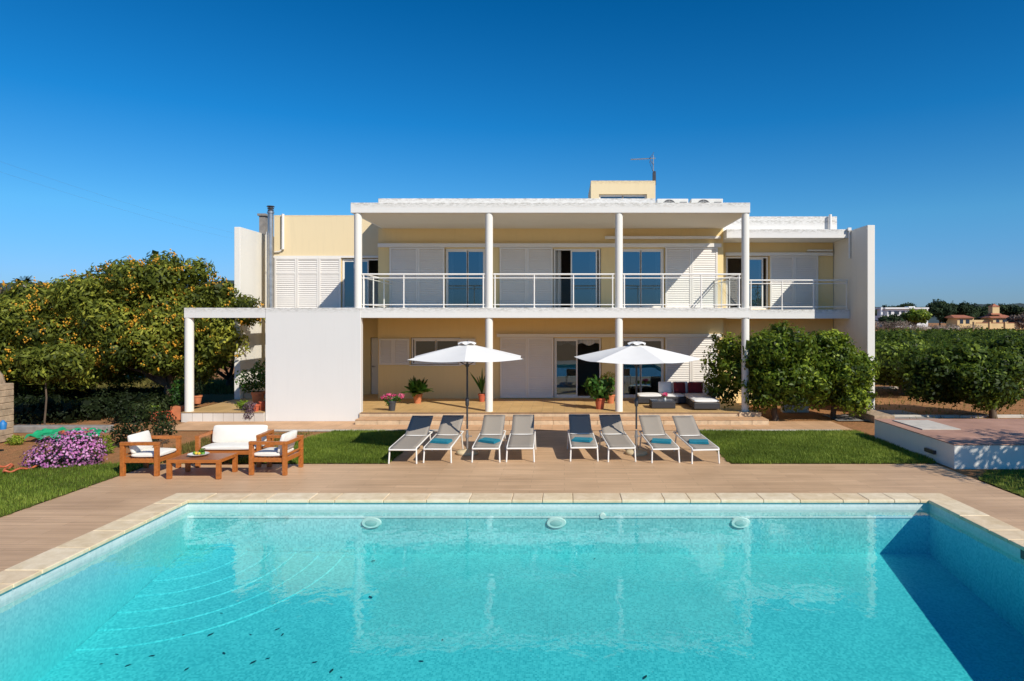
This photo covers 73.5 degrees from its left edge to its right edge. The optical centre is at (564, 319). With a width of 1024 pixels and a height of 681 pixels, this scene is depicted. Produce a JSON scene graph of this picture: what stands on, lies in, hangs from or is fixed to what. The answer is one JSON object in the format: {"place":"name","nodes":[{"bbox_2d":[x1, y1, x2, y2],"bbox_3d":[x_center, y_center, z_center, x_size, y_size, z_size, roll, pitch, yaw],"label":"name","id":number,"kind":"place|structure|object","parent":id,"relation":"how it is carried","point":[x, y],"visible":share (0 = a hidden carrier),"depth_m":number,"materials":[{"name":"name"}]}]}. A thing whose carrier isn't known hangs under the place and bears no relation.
{"place":"outdoors","nodes":[
{"label":"outdoors","id":0,"kind":"place"},
{"bbox_2d":[0,460,153,516],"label":"lawn grass ground","id":1,"kind":"structure","parent":0,"point":[62,471],"depth_m":12.37,"materials":[{"name":"green plant"}]},
{"bbox_2d":[0,463,37,472],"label":"orange hose","id":2,"kind":"object","parent":1,"relation":"on","point":[11,465],"visible":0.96,"depth_m":13.32,"materials":[{"name":"plastic"}]},
{"bbox_2d":[228,429,406,463],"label":"lawn grass","id":3,"kind":"structure","parent":0,"point":[374,438],"depth_m":15.67,"materials":[{"name":"green plant"}]},
{"bbox_2d":[164,421,850,429],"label":"path","id":4,"kind":"structure","parent":0,"point":[210,425],"depth_m":18.88,"materials":[{"name":"stone"}]},
{"bbox_2d":[355,420,768,424],"bbox_3d":[-0.065,2.893,19.503,11.630,0.155,0.645,0,0,0],"label":"terrace step","id":5,"kind":"object","parent":4,"relation":"on","point":[566,422],"visible":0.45,"depth_m":19.18,"materials":[{"name":"stone"}]},
{"bbox_2d":[355,417,767,419],"bbox_3d":[-0.068,2.807,19.483,11.625,0.014,0.635,0,0,0],"label":"step tread","id":6,"kind":"object","parent":5,"relation":"on","point":[567,418],"visible":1,"depth_m":19.40,"materials":[{"name":"stone"}]},
{"bbox_2d":[0,431,1023,571],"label":"pool deck","id":7,"kind":"structure","parent":0,"point":[31,532],"depth_m":12.56,"materials":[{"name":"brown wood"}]},
{"bbox_2d":[119,430,181,475],"bbox_3d":[-8.030,2.570,13.280,0.728,0.761,0.808,0,0,0],"label":"armchair","id":8,"kind":"object","parent":7,"relation":"on","point":[142,449],"visible":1,"depth_m":13.00,"materials":[{"name":"brown wood"}]},
{"bbox_2d":[166,453,237,478],"bbox_3d":[-6.870,2.770,12.980,1.000,0.360,0.680,0,0,1],"label":"coffee table","id":9,"kind":"object","parent":7,"relation":"on","point":[218,459],"visible":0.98,"depth_m":12.77,"materials":[{"name":"brown wood"}]},
{"bbox_2d":[195,425,273,467],"bbox_3d":[-6.750,2.570,14.020,1.288,0.761,0.728,0,0,-2],"label":"garden sofa","id":10,"kind":"object","parent":7,"relation":"on","point":[231,438],"visible":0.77,"depth_m":14.14,"materials":[{"name":"white fabric"}]},
{"bbox_2d":[248,430,303,475],"bbox_3d":[-5.620,2.570,13.350,0.728,0.761,0.808,0,0,2],"label":"armchair","id":11,"kind":"object","parent":7,"relation":"on","point":[284,452],"visible":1,"depth_m":13.04,"materials":[{"name":"brown wood"}]},
{"bbox_2d":[388,416,432,463],"bbox_3d":[-3.292,2.581,14.871,0.605,0.748,1.794,0,0,2],"label":"sun lounger","id":12,"kind":"object","parent":7,"relation":"on","point":[415,436],"visible":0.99,"depth_m":15.12,"materials":[{"name":"paint"}]},
{"bbox_2d":[423,415,463,462],"bbox_3d":[-2.597,2.581,14.950,0.605,0.748,1.795,0,0,2],"label":"sun lounger","id":13,"kind":"object","parent":7,"relation":"on","point":[450,426],"visible":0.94,"depth_m":15.29,"materials":[{"name":"grey fabric"}]},
{"bbox_2d":[430,438,451,443],"bbox_3d":[-2.622,2.578,14.548,0.420,0.051,0.260,1,4,13],"label":"towel","id":14,"kind":"object","parent":13,"relation":"on","point":[441,440],"visible":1,"depth_m":14.48,"materials":[{"name":"blue fabric"}]},
{"bbox_2d":[408,340,522,455],"bbox_3d":[-2.140,1.695,15.050,2.558,2.510,2.785,0,0,0],"label":"parasol","id":15,"kind":"object","parent":7,"relation":"on","point":[467,351],"visible":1,"depth_m":14.51,"materials":[{"name":"white fabric"}]},
{"bbox_2d":[471,415,505,461],"bbox_3d":[-1.622,2.581,15.003,0.605,0.748,1.794,0,0,0],"label":"sun lounger","id":16,"kind":"object","parent":7,"relation":"on","point":[492,426],"visible":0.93,"depth_m":15.34,"materials":[{"name":"grey"}]},
{"bbox_2d":[478,437,499,443],"bbox_3d":[-1.605,2.578,14.601,0.420,0.050,0.260,1,4,28],"label":"towel","id":17,"kind":"object","parent":16,"relation":"on","point":[488,440],"visible":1,"depth_m":14.53,"materials":[{"name":"blue fabric"}]},
{"bbox_2d":[506,415,535,461],"bbox_3d":[-0.930,2.581,15.029,0.605,0.748,1.794,0,0,-1],"label":"sun lounger","id":18,"kind":"object","parent":7,"relation":"on","point":[522,435],"visible":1,"depth_m":15.29,"materials":[{"name":"grey fabric"}]},
{"bbox_2d":[567,414,598,460],"bbox_3d":[0.383,2.581,15.109,0.605,0.748,1.794,0,0,-2],"label":"sun lounger","id":19,"kind":"object","parent":7,"relation":"on","point":[579,425],"visible":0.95,"depth_m":15.45,"materials":[{"name":"grey"}]},
{"bbox_2d":[572,437,592,441],"bbox_3d":[0.386,2.578,14.708,0.420,0.051,0.260,-1,3,17],"label":"towel","id":20,"kind":"object","parent":19,"relation":"on","point":[582,439],"visible":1,"depth_m":14.63,"materials":[{"name":"blue fabric"}]},
{"bbox_2d":[599,414,635,461],"bbox_3d":[1.128,2.581,15.053,0.605,0.748,1.795,0,0,-5],"label":"sun lounger","id":21,"kind":"object","parent":7,"relation":"on","point":[613,434],"visible":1,"depth_m":15.32,"materials":[{"name":"grey fabric"}]},
{"bbox_2d":[575,340,700,455],"bbox_3d":[1.587,1.695,15.017,2.739,2.510,2.663,0,2,0],"label":"parasol","id":22,"kind":"object","parent":7,"relation":"on","point":[636,353],"visible":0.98,"depth_m":14.54,"materials":[{"name":"white fabric"}]},
{"bbox_2d":[639,415,679,462],"bbox_3d":[2.030,2.581,14.948,0.606,0.748,1.794,0,0,-4],"label":"sun lounger","id":23,"kind":"object","parent":7,"relation":"on","point":[652,427],"visible":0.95,"depth_m":15.28,"materials":[{"name":"grey"}]},
{"bbox_2d":[651,438,671,443],"bbox_3d":[2.070,2.578,14.548,0.420,0.050,0.260,1,4,13],"label":"towel","id":24,"kind":"object","parent":23,"relation":"on","point":[661,441],"visible":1,"depth_m":14.47,"materials":[{"name":"blue fabric"}]},
{"bbox_2d":[672,415,719,463],"bbox_3d":[2.816,2.581,14.868,0.605,0.748,1.794,0,0,-6],"label":"sun lounger","id":25,"kind":"object","parent":7,"relation":"on","point":[687,429],"visible":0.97,"depth_m":15.18,"materials":[{"name":"grey"}]},
{"bbox_2d":[688,439,708,443],"bbox_3d":[2.847,2.578,14.470,0.420,0.050,0.260,-1,4,8],"label":"towel","id":26,"kind":"object","parent":25,"relation":"on","point":[697,441],"visible":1,"depth_m":14.38,"materials":[{"name":"blue fabric"}]},
{"bbox_2d":[0,323,1023,516],"bbox_3d":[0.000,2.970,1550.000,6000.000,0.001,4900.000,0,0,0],"label":"ground","id":27,"kind":"structure","parent":0,"point":[12,454],"depth_m":19.77,"materials":[{"name":"red soil"}]},
{"bbox_2d":[0,371,13,442],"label":"stone oven","id":28,"kind":"object","parent":27,"relation":"on","point":[6,402],"visible":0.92,"depth_m":16.60,"materials":[{"name":"beige stone"}]},
{"bbox_2d":[4,434,25,445],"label":"plant","id":29,"kind":"object","parent":27,"relation":"on","point":[14,440],"visible":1,"depth_m":16.17,"materials":[{"name":"green plant"}]},
{"bbox_2d":[0,320,49,395],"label":"loquat tree","id":30,"kind":"object","parent":27,"relation":"on","point":[4,349],"visible":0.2,"depth_m":21.72,"materials":[{"name":"green plant"}]},
{"bbox_2d":[11,340,95,424],"bbox_3d":[-13.782,1.778,18.457,1.737,2.550,1.590,0,0,0],"label":"loquat sapling","id":31,"kind":"object","parent":27,"relation":"on","point":[63,363],"visible":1,"depth_m":18.26,"materials":[{"name":"green plant"}]},
{"bbox_2d":[13,425,113,432],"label":"garden kerb","id":32,"kind":"structure","parent":27,"relation":"on","point":[25,428],"depth_m":17.90,"materials":[{"name":"grey stone"}]},
{"bbox_2d":[18,427,109,468],"bbox_3d":[-10.159,2.713,13.878,1.538,1.025,1.042,0,0,0],"label":"flower mound","id":33,"kind":"object","parent":27,"relation":"on","point":[78,448],"visible":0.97,"depth_m":13.73,"materials":[{"name":"purple plant"}]},
{"bbox_2d":[0,277,128,397],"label":"loquat tree","id":34,"kind":"object","parent":27,"relation":"on","point":[22,304],"visible":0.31,"depth_m":21.92,"materials":[{"name":"green plant"}]},
{"bbox_2d":[24,427,107,439],"bbox_3d":[-12.219,2.785,16.743,1.680,0.246,0.644,0,0,0],"label":"tarpaulin","id":35,"kind":"object","parent":27,"relation":"on","point":[40,433],"visible":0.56,"depth_m":16.81,"materials":[{"name":"green plastic"}]},
{"bbox_2d":[12,383,200,424],"bbox_3d":[-16.017,2.747,22.207,8.416,1.078,6.354,0,0,0],"label":"hedge","id":36,"kind":"object","parent":27,"relation":"on","point":[75,406],"visible":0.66,"depth_m":20.37,"materials":[{"name":"green plant"}]},
{"bbox_2d":[97,435,116,453],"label":"plant","id":37,"kind":"object","parent":27,"relation":"on","point":[108,447],"visible":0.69,"depth_m":15.11,"materials":[{"name":"green plant"}]},
{"bbox_2d":[106,396,177,445],"bbox_3d":[-9.858,2.394,15.955,1.458,1.237,0.706,0,0,-23],"label":"flowering shrub","id":38,"kind":"object","parent":27,"relation":"on","point":[125,430],"visible":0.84,"depth_m":15.91,"materials":[{"name":"red plant"}]},
{"bbox_2d":[54,376,233,393],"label":"weeds","id":39,"kind":"object","parent":27,"relation":"on","point":[217,384],"visible":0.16,"depth_m":29.45,"materials":[{"name":"green plant"}]},
{"bbox_2d":[32,249,264,404],"bbox_3d":[-13.577,0.311,23.679,7.316,5.527,4.974,0,0,0],"label":"loquat tree","id":40,"kind":"object","parent":27,"relation":"on","point":[149,301],"visible":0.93,"depth_m":22.34,"materials":[{"name":"green plant"}]},
{"bbox_2d":[149,415,177,447],"bbox_3d":[-8.820,2.547,14.970,0.664,0.921,0.330,0,0,0],"label":"rose bush","id":41,"kind":"object","parent":27,"relation":"on","point":[156,428],"visible":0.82,"depth_m":14.95,"materials":[{"name":"green plant"}]},
{"bbox_2d":[167,378,183,419],"bbox_3d":[-11.581,2.346,20.443,0.509,1.248,0.502,0,0,0],"label":"potted plant","id":42,"kind":"object","parent":27,"relation":"on","point":[176,409],"visible":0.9,"depth_m":20.30,"materials":[{"name":"green plant"}]},
{"bbox_2d":[181,413,264,421],"bbox_3d":[-8.540,2.831,22.210,5.160,0.278,4.780,0,0,0],"label":"terrace base","id":43,"kind":"object","parent":27,"relation":"on","point":[186,417],"visible":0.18,"depth_m":19.82,"materials":[{"name":"white tile"}]},
{"bbox_2d":[215,343,233,386],"bbox_3d":[-14.828,1.240,29.950,5.066,3.647,4.362,0,0,0],"label":"dark tree","id":44,"kind":"object","parent":27,"relation":"on","point":[229,376],"depth_m":29.88,"materials":[{"name":"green plant"}]},
{"bbox_2d":[160,431,312,463],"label":"weeds","id":45,"kind":"object","parent":27,"relation":"on","point":[189,446],"visible":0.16,"depth_m":15.86,"materials":[{"name":"green plant"}]},
{"bbox_2d":[0,493,1023,680],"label":"swimming pool","id":46,"kind":"structure","parent":27,"relation":"in","point":[753,587],"depth_m":9.75,"materials":[{"name":"blue liquid"}]},
{"bbox_2d":[184,181,874,420],"bbox_3d":[-0.843,-1.230,25.999,21.255,8.560,12.402,0,0,0],"label":"villa","id":47,"kind":"object","parent":27,"relation":"on","point":[369,298],"visible":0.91,"depth_m":23.25,"materials":[{"name":"paint"}]},
{"bbox_2d":[342,259,377,307],"bbox_3d":[-7.192,-1.294,24.705,1.644,1.832,0.090,0,0,0],"label":"window","id":48,"kind":"structure","parent":47,"relation":"in","point":[347,264],"depth_m":24.70,"materials":[{"name":"blue glass"}]},
{"bbox_2d":[371,338,377,393],"bbox_3d":[-6.670,1.662,24.655,0.580,2.017,0.050,0,0,0],"label":"door","id":49,"kind":"structure","parent":47,"relation":"in","point":[374,341],"depth_m":24.63,"materials":[{"name":"white metal"}]},
{"bbox_2d":[412,338,459,363],"bbox_3d":[-4.396,1.069,23.395,1.656,0.901,0.090,0,0,0],"label":"window","id":50,"kind":"structure","parent":47,"relation":"in","point":[420,346],"depth_m":23.39,"materials":[{"name":"white metal"}]},
{"bbox_2d":[446,249,484,307],"bbox_3d":[-3.377,-1.409,23.405,1.365,2.061,0.090,0,0,0],"label":"window","id":51,"kind":"structure","parent":47,"relation":"in","point":[458,291],"depth_m":23.40,"materials":[{"name":"blue glass"}]},
{"bbox_2d":[554,249,599,307],"bbox_3d":[0.437,-1.409,23.481,1.602,2.061,0.242,0,0,0],"label":"window","id":52,"kind":"structure","parent":47,"relation":"in","point":[582,260],"depth_m":23.40,"materials":[{"name":"blue glass"}]},
{"bbox_2d":[554,338,600,397],"bbox_3d":[0.455,1.639,23.405,1.602,2.041,0.090,0,0,0],"label":"window","id":53,"kind":"structure","parent":47,"relation":"in","point":[565,349],"depth_m":23.40,"materials":[{"name":"glass"}]},
{"bbox_2d":[599,195,646,197],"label":"window","id":54,"kind":"structure","parent":47,"relation":"in","point":[600,196],"depth_m":27.11,"materials":[{"name":"blue glass"}]},
{"bbox_2d":[631,152,655,184],"bbox_3d":[3.176,-6.035,27.400,1.013,1.370,0.360,0,0,0],"label":"television antenna","id":55,"kind":"object","parent":47,"relation":"attached to","point":[653,174],"visible":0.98,"depth_m":27.38,"materials":[{"name":"metal"}]},
{"bbox_2d":[623,249,663,307],"bbox_3d":[2.658,-1.409,23.405,1.493,2.061,0.090,0,0,0],"label":"window","id":56,"kind":"structure","parent":47,"relation":"in","point":[637,291],"depth_m":23.40,"materials":[{"name":"blue glass"}]},
{"bbox_2d":[623,338,663,397],"bbox_3d":[2.676,1.639,23.405,1.456,2.041,0.090,0,0,0],"label":"window","id":57,"kind":"structure","parent":47,"relation":"in","point":[648,375],"depth_m":23.40,"materials":[{"name":"blue glass"}]},
{"bbox_2d":[656,199,687,202],"bbox_3d":[3.593,-3.721,22.788,1.037,0.598,0.385,0,0,0],"label":"air conditioner","id":58,"kind":"object","parent":47,"relation":"on","point":[671,200],"visible":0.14,"depth_m":22.62,"materials":[{"name":"metal"}]},
{"bbox_2d":[689,199,722,202],"bbox_3d":[4.732,-3.721,22.788,1.055,0.598,0.385,0,0,0],"label":"air conditioner","id":59,"kind":"object","parent":47,"relation":"on","point":[706,201],"visible":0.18,"depth_m":22.62,"materials":[{"name":"metal"}]},
{"bbox_2d":[726,257,767,308],"bbox_3d":[6.494,-1.314,24.295,1.494,1.872,0.090,0,0,0],"label":"window","id":60,"kind":"structure","parent":47,"relation":"in","point":[755,263],"depth_m":24.29,"materials":[{"name":"glass"}]},
{"bbox_2d":[359,412,738,417],"bbox_3d":[-0.200,2.832,22.015,11.500,0.276,4.370,0,0,0],"label":"terrace base","id":61,"kind":"object","parent":27,"relation":"on","point":[544,414],"visible":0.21,"depth_m":19.83,"materials":[{"name":"stone"}]},
{"bbox_2d":[180,394,750,412],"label":"terrace floor","id":62,"kind":"structure","parent":61,"relation":"on","point":[373,403],"depth_m":21.14,"materials":[{"name":"ceramic"}]},
{"bbox_2d":[194,379,204,403],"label":"potted plant","id":63,"kind":"object","parent":62,"relation":"on","point":[197,398],"visible":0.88,"depth_m":21.84,"materials":[{"name":"green plant"}]},
{"bbox_2d":[234,400,249,409],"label":"potted plant","id":64,"kind":"object","parent":62,"relation":"on","point":[240,404],"visible":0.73,"depth_m":20.19,"materials":[{"name":"green plant"}]},
{"bbox_2d":[234,360,264,403],"bbox_3d":[-9.814,1.978,21.540,1.099,1.403,0.839,0,0,0],"label":"potted shrub","id":65,"kind":"object","parent":62,"relation":"on","point":[257,395],"visible":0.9,"depth_m":21.39,"materials":[{"name":"green plant"}]},
{"bbox_2d":[243,401,259,418],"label":"potted plant","id":66,"kind":"object","parent":62,"relation":"on","point":[253,406],"visible":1,"depth_m":19.87,"materials":[{"name":"purple plant"}]},
{"bbox_2d":[381,393,404,410],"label":"potted geranium","id":67,"kind":"object","parent":62,"relation":"on","point":[390,400],"visible":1,"depth_m":20.10,"materials":[{"name":"plant"}]},
{"bbox_2d":[401,375,433,403],"bbox_3d":[-4.719,2.232,21.946,1.042,0.896,0.980,0,0,0],"label":"potted palm","id":68,"kind":"object","parent":62,"relation":"on","point":[417,388],"visible":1,"depth_m":21.88,"materials":[{"name":"plant"}]},
{"bbox_2d":[471,371,484,401],"bbox_3d":[-2.814,2.116,22.361,0.566,1.127,0.430,0,0,-20],"label":"potted plant","id":69,"kind":"object","parent":62,"relation":"on","point":[480,385],"visible":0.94,"depth_m":22.37,"materials":[{"name":"green plant"}]},
{"bbox_2d":[582,375,614,409],"bbox_3d":[1.078,2.149,20.546,0.892,1.062,0.844,0,0,-33],"label":"potted shrub","id":70,"kind":"object","parent":62,"relation":"on","point":[599,392],"visible":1,"depth_m":20.42,"materials":[{"name":"green plant"}]},
{"bbox_2d":[599,372,614,403],"bbox_3d":[1.434,2.166,21.991,0.712,1.027,0.592,0,0,0],"label":"potted shrub","id":71,"kind":"object","parent":62,"relation":"on","point":[611,399],"visible":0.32,"depth_m":21.90,"materials":[{"name":"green plant"}]},
{"bbox_2d":[649,399,675,407],"bbox_3d":[3.000,2.562,20.920,0.720,0.216,0.640,0,0,0],"label":"rattan table","id":72,"kind":"object","parent":62,"relation":"on","point":[662,403],"visible":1,"depth_m":20.60,"materials":[{"name":"grey wicker"}]},
{"bbox_2d":[637,382,719,408],"bbox_3d":[3.550,2.334,21.425,2.400,0.631,2.350,0,0,0],"label":"rattan sofa","id":73,"kind":"object","parent":62,"relation":"on","point":[703,400],"visible":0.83,"depth_m":21.70,"materials":[{"name":"white fabric"}]},
{"bbox_2d":[673,382,685,392],"bbox_3d":[3.740,2.195,22.161,0.383,0.349,0.241,0,0,0],"label":"throw cushion","id":74,"kind":"object","parent":73,"relation":"on","point":[678,387],"visible":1,"depth_m":22.08,"materials":[{"name":"red fabric"}]},
{"bbox_2d":[688,382,702,392],"bbox_3d":[4.260,2.195,22.160,0.485,0.349,0.243,0,0,0],"label":"throw cushion","id":75,"kind":"object","parent":73,"relation":"on","point":[694,387],"visible":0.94,"depth_m":22.08,"materials":[{"name":"red fabric"}]},
{"bbox_2d":[268,429,842,430],"bbox_3d":[-0.605,2.940,18.170,15.990,0.040,0.100,0,0,0],"label":"path edging","id":76,"kind":"object","parent":27,"relation":"on","point":[437,429],"visible":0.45,"depth_m":18.20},
{"bbox_2d":[700,320,837,420],"bbox_3d":[6.029,1.534,20.318,3.765,3.061,2.788,0,0,0],"label":"citrus tree","id":77,"kind":"object","parent":27,"relation":"on","point":[778,363],"visible":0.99,"depth_m":19.66,"materials":[{"name":"green plant"}]},
{"bbox_2d":[781,401,808,412],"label":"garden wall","id":78,"kind":"structure","parent":27,"relation":"on","point":[804,410],"depth_m":21.90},
{"bbox_2d":[799,329,882,418],"bbox_3d":[8.123,1.659,20.345,2.493,2.809,2.308,0,0,25],"label":"citrus tree","id":79,"kind":"object","parent":27,"relation":"on","point":[850,371],"visible":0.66,"depth_m":19.86,"materials":[{"name":"green plant"}]},
{"bbox_2d":[848,408,894,422],"bbox_3d":[9.200,2.860,20.500,0.600,0.220,1.800,0,0,0],"label":"garden step","id":80,"kind":"object","parent":27,"relation":"on","point":[870,416],"visible":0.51,"depth_m":19.91,"materials":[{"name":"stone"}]},
{"bbox_2d":[824,410,937,420],"bbox_3d":[9.600,2.940,21.100,3.200,0.001,2.400,0,0,0],"label":"concrete pad","id":81,"kind":"object","parent":27,"relation":"on","point":[855,418],"visible":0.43,"depth_m":20.58,"materials":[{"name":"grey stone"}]},
{"bbox_2d":[877,313,905,328],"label":"round tree","id":82,"kind":"object","parent":27,"relation":"on","point":[892,318],"visible":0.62,"depth_m":213.20,"materials":[{"name":"green plant"}]},
{"bbox_2d":[875,320,912,329],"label":"brush","id":83,"kind":"object","parent":27,"relation":"on","point":[887,325],"visible":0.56,"depth_m":205.09,"materials":[{"name":"plant"}]},
{"bbox_2d":[875,306,928,326],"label":"white house","id":84,"kind":"structure","parent":27,"relation":"on","point":[887,311],"depth_m":240.00,"materials":[{"name":"white paint"}]},
{"bbox_2d":[875,328,937,394],"bbox_3d":[13.275,1.687,27.268,5.007,2.757,4.219,0,0,-35],"label":"orchard tree","id":85,"kind":"object","parent":27,"relation":"on","point":[887,345],"visible":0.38,"depth_m":26.06,"materials":[{"name":"green plant"}]},
{"bbox_2d":[900,307,931,326],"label":"round tree","id":86,"kind":"object","parent":27,"relation":"on","point":[915,317],"visible":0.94,"depth_m":219.78,"materials":[{"name":"green plant"}]},
{"bbox_2d":[921,333,946,339],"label":"orchard tree","id":87,"kind":"object","parent":27,"relation":"on","point":[929,335],"visible":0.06,"depth_m":53.36,"materials":[{"name":"green plant"}]},
{"bbox_2d":[925,299,957,325],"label":"pine tree","id":88,"kind":"object","parent":27,"relation":"on","point":[940,310],"visible":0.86,"depth_m":246.90,"materials":[{"name":"green plant"}]},
{"bbox_2d":[925,332,962,342],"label":"orchard tree","id":89,"kind":"object","parent":27,"relation":"on","point":[949,335],"visible":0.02,"depth_m":44.50,"materials":[{"name":"green plant"}]},
{"bbox_2d":[904,323,985,329],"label":"brush","id":90,"kind":"object","parent":27,"relation":"on","point":[938,328],"visible":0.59,"depth_m":194.41,"materials":[{"name":"plant"}]},
{"bbox_2d":[874,419,1023,468],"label":"walled platform","id":91,"kind":"structure","parent":27,"relation":"on","point":[975,443],"depth_m":14.62,"materials":[{"name":"paint"}]},
{"bbox_2d":[875,327,1023,335],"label":"orchard","id":92,"kind":"object","parent":27,"relation":"on","point":[967,331],"visible":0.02,"depth_m":104.18,"materials":[{"name":"green plant"}]},
{"bbox_2d":[875,381,1023,418],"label":"orchard weeds","id":93,"kind":"object","parent":27,"relation":"on","point":[929,404],"visible":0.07,"depth_m":23.09,"materials":[{"name":"green plant"}]},
{"bbox_2d":[930,330,971,337],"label":"orchard tree","id":94,"kind":"object","parent":27,"relation":"on","point":[951,331],"visible":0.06,"depth_m":58.04,"materials":[{"name":"green plant"}]},
{"bbox_2d":[890,336,1023,418],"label":"orchard tree","id":95,"kind":"object","parent":27,"relation":"on","point":[967,371],"visible":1,"depth_m":20.36,"materials":[{"name":"green plant"}]},
{"bbox_2d":[894,415,1023,417],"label":"garden kerb","id":96,"kind":"structure","parent":27,"relation":"on","point":[979,416],"depth_m":20.70,"materials":[{"name":"white concrete"}]},
{"bbox_2d":[942,301,976,322],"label":"pine tree","id":97,"kind":"object","parent":27,"relation":"on","point":[966,309],"visible":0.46,"depth_m":260.63,"materials":[{"name":"green plant"}]},
{"bbox_2d":[930,334,991,343],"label":"orchard tree","id":98,"kind":"object","parent":27,"relation":"on","point":[964,336],"visible":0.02,"depth_m":40.89,"materials":[{"name":"green plant"}]},
{"bbox_2d":[945,304,1008,327],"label":"red roofed house","id":99,"kind":"structure","parent":27,"relation":"on","point":[993,315],"depth_m":241.28,"materials":[{"name":"paint"}]},
{"bbox_2d":[970,302,1000,319],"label":"pine tree","id":100,"kind":"object","parent":27,"relation":"on","point":[981,311],"visible":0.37,"depth_m":265.54,"materials":[{"name":"green plant"}]},
{"bbox_2d":[972,322,1020,328],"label":"boundary wall","id":101,"kind":"structure","parent":27,"relation":"on","point":[1004,325],"depth_m":228.00,"materials":[{"name":"beige paint"}]},
{"bbox_2d":[975,332,1023,358],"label":"orchard tree","id":102,"kind":"object","parent":27,"relation":"on","point":[1007,342],"visible":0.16,"depth_m":26.64,"materials":[{"name":"green plant"}]},
{"bbox_2d":[998,303,1023,315],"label":"pine tree","id":103,"kind":"object","parent":27,"relation":"on","point":[1007,310],"visible":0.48,"depth_m":281.99,"materials":[{"name":"green plant"}]},
{"bbox_2d":[1006,314,1023,328],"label":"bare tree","id":104,"kind":"object","parent":27,"relation":"on","point":[1014,318],"visible":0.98,"depth_m":228.13,"materials":[{"name":"brown plant"}]},
{"bbox_2d":[0,280,1023,307],"bbox_3d":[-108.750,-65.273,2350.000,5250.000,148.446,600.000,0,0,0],"label":"hills","id":105,"kind":"structure","parent":0,"point":[981,305],"depth_m":2380.32,"materials":[{"name":"green plant"}]},
{"bbox_2d":[699,428,935,463],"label":"lawn grass","id":106,"kind":"structure","parent":0,"point":[792,447],"depth_m":15.58,"materials":[{"name":"green plant"}]},
{"bbox_2d":[978,467,1023,496],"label":"lawn grass","id":107,"kind":"structure","parent":0,"point":[1009,484],"depth_m":12.57,"materials":[{"name":"green plant"}]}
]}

